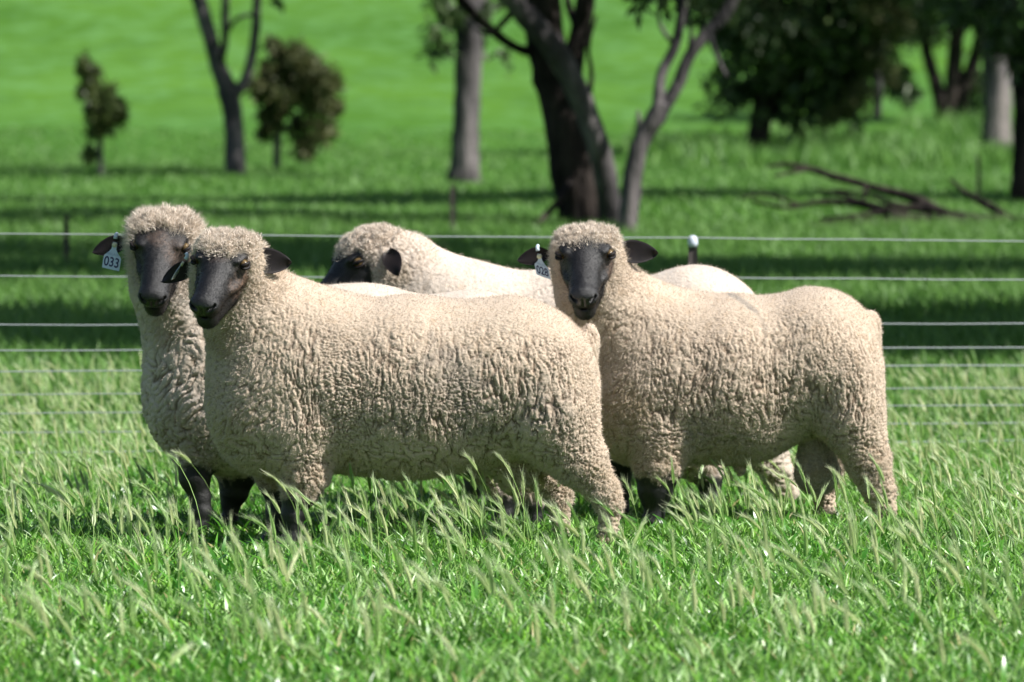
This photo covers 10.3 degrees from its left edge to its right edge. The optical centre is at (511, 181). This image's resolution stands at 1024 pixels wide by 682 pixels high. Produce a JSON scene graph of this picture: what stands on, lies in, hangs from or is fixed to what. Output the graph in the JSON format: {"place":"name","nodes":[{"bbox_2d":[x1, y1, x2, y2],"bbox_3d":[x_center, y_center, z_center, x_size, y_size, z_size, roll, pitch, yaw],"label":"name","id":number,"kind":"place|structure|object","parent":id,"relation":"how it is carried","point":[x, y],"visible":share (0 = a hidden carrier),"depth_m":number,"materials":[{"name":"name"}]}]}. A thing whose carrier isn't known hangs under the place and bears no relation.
{"place":"outdoors","nodes":[
{"label":"outdoors","id":0,"kind":"place"},
{"bbox_2d":[0,202,1023,436],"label":"meadow grass","id":1,"kind":"structure","parent":0,"point":[59,300],"depth_m":36.90,"materials":[{"name":"green plant"}]},
{"bbox_2d":[0,0,1023,681],"bbox_3d":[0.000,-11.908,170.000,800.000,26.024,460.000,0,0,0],"label":"ground","id":2,"kind":"structure","parent":0,"point":[150,56],"depth_m":117.57,"materials":[{"name":"green plant"}]},
{"bbox_2d":[64,215,68,268],"bbox_3d":[-3.077,0.469,39.306,0.038,0.489,0.033,0,0,0],"label":"steel picket","id":3,"kind":"object","parent":2,"relation":"on","point":[66,237],"visible":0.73,"depth_m":39.29,"materials":[{"name":"metal"}]},
{"bbox_2d":[71,47,131,178],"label":"young tree","id":4,"kind":"object","parent":2,"relation":"on","point":[104,114],"visible":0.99,"depth_m":67.90,"materials":[{"name":"green plant"}]},
{"bbox_2d":[192,0,284,174],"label":"gum tree","id":5,"kind":"object","parent":2,"relation":"on","point":[230,91],"visible":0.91,"depth_m":69.91,"materials":[{"name":"grey plant"}]},
{"bbox_2d":[235,31,348,171],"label":"bushy tree","id":6,"kind":"object","parent":2,"relation":"on","point":[297,80],"visible":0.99,"depth_m":73.84,"materials":[{"name":"green plant"}]},
{"bbox_2d":[92,201,544,532],"bbox_3d":[-0.593,0.580,17.922,1.468,1.050,0.577,0,0,0],"label":"sheep","id":7,"kind":"object","parent":2,"relation":"on","point":[154,244],"visible":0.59,"depth_m":17.80},
{"bbox_2d":[161,223,626,545],"bbox_3d":[-0.357,0.612,17.119,1.409,0.984,0.601,0,0,0],"label":"sheep","id":8,"kind":"object","parent":2,"relation":"on","point":[312,389],"visible":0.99,"depth_m":16.95},
{"bbox_2d":[451,185,455,229],"bbox_3d":[-0.447,0.276,43.206,0.038,0.508,0.033,0,0,0],"label":"steel picket","id":9,"kind":"object","parent":2,"relation":"on","point":[453,204],"visible":0.73,"depth_m":43.19,"materials":[{"name":"metal"}]},
{"bbox_2d":[414,0,513,183],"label":"gum tree","id":10,"kind":"object","parent":2,"relation":"on","point":[469,51],"visible":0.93,"depth_m":67.85,"materials":[{"name":"grey plant"}]},
{"bbox_2d":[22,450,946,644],"bbox_3d":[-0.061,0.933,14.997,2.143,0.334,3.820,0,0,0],"label":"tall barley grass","id":11,"kind":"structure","parent":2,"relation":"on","point":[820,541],"depth_m":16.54,"materials":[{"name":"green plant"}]},
{"bbox_2d":[0,413,1023,681],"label":"grass","id":12,"kind":"structure","parent":2,"relation":"on","point":[502,667],"depth_m":14.44,"materials":[{"name":"green plant"}]},
{"bbox_2d":[0,123,1023,233],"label":"pasture grass","id":13,"kind":"structure","parent":2,"relation":"on","point":[436,187],"depth_m":64.35,"materials":[{"name":"green plant"}]},
{"bbox_2d":[0,453,1023,681],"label":"barley grass","id":14,"kind":"structure","parent":2,"relation":"on","point":[295,551],"depth_m":14.28,"materials":[{"name":"green plant"}]},
{"bbox_2d":[0,426,1023,681],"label":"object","id":15,"kind":"object","parent":2,"relation":"on","point":[1004,664],"visible":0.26,"depth_m":15.11,"materials":[{"name":"green plant"}]},
{"bbox_2d":[0,233,1023,452],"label":"wire fence","id":16,"kind":"object","parent":2,"relation":"on","point":[692,242],"visible":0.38,"depth_m":22.17,"materials":[{"name":"metal"}]},
{"bbox_2d":[455,0,620,225],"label":"gum tree","id":17,"kind":"object","parent":2,"relation":"on","point":[583,174],"visible":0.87,"depth_m":44.80,"materials":[{"name":"grey plant"}]},
{"bbox_2d":[320,221,800,507],"bbox_3d":[0.136,0.614,19.048,1.676,0.980,0.535,0,0,0],"label":"sheep","id":18,"kind":"object","parent":2,"relation":"on","point":[386,253],"visible":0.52,"depth_m":18.92},
{"bbox_2d":[618,0,745,235],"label":"gum tree","id":19,"kind":"object","parent":2,"relation":"on","point":[654,120],"visible":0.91,"depth_m":43.96,"materials":[{"name":"grey plant"}]},
{"bbox_2d":[517,219,898,525],"bbox_3d":[0.623,0.610,18.230,1.200,0.990,0.548,0,0,-7],"label":"sheep","id":20,"kind":"object","parent":2,"relation":"on","point":[691,378],"visible":0.94,"depth_m":18.06},
{"bbox_2d":[677,0,949,151],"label":"gum tree","id":21,"kind":"object","parent":2,"relation":"on","point":[787,49],"visible":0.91,"depth_m":84.27,"materials":[{"name":"green plant"}]},
{"bbox_2d":[615,101,1013,170],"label":"tall weeds","id":22,"kind":"object","parent":2,"relation":"on","point":[888,146],"visible":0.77,"depth_m":81.20,"materials":[{"name":"green plant"}]},
{"bbox_2d":[814,0,919,128],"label":"bushy tree","id":23,"kind":"object","parent":2,"relation":"on","point":[850,103],"visible":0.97,"depth_m":83.83,"materials":[{"name":"green plant"}]},
{"bbox_2d":[767,162,977,214],"bbox_3d":[2.923,0.122,46.934,2.017,0.578,0.515,0,0,35],"label":"fallen branch","id":24,"kind":"object","parent":2,"relation":"on","point":[907,196],"visible":0.68,"depth_m":47.18,"materials":[{"name":"brown wood"}]},
{"bbox_2d":[740,178,1023,227],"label":"fallen branch","id":25,"kind":"object","parent":2,"relation":"on","point":[873,208],"visible":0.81,"depth_m":46.02,"materials":[{"name":"brown wood"}]},
{"bbox_2d":[882,0,1022,123],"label":"gum tree","id":26,"kind":"object","parent":2,"relation":"on","point":[958,90],"visible":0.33,"depth_m":99.88,"materials":[{"name":"green plant"}]},
{"bbox_2d":[933,0,1023,202],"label":"gum tree","id":27,"kind":"object","parent":2,"relation":"on","point":[1005,37],"visible":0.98,"depth_m":54.72,"materials":[{"name":"green plant"}]},
{"bbox_2d":[977,156,980,197],"bbox_3d":[4.509,0.029,55.005,0.038,0.570,0.033,0,0,0],"label":"steel picket","id":28,"kind":"object","parent":2,"relation":"on","point":[978,176],"visible":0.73,"depth_m":54.99,"materials":[{"name":"metal"}]},
{"bbox_2d":[980,0,1023,153],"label":"gum tree","id":29,"kind":"object","parent":2,"relation":"on","point":[997,100],"visible":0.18,"depth_m":83.82,"materials":[{"name":"grey plant"}]},
{"bbox_2d":[0,348,1023,530],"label":"barley grass","id":30,"kind":"structure","parent":0,"point":[136,442],"depth_m":21.18,"materials":[{"name":"green plant"}]}
]}

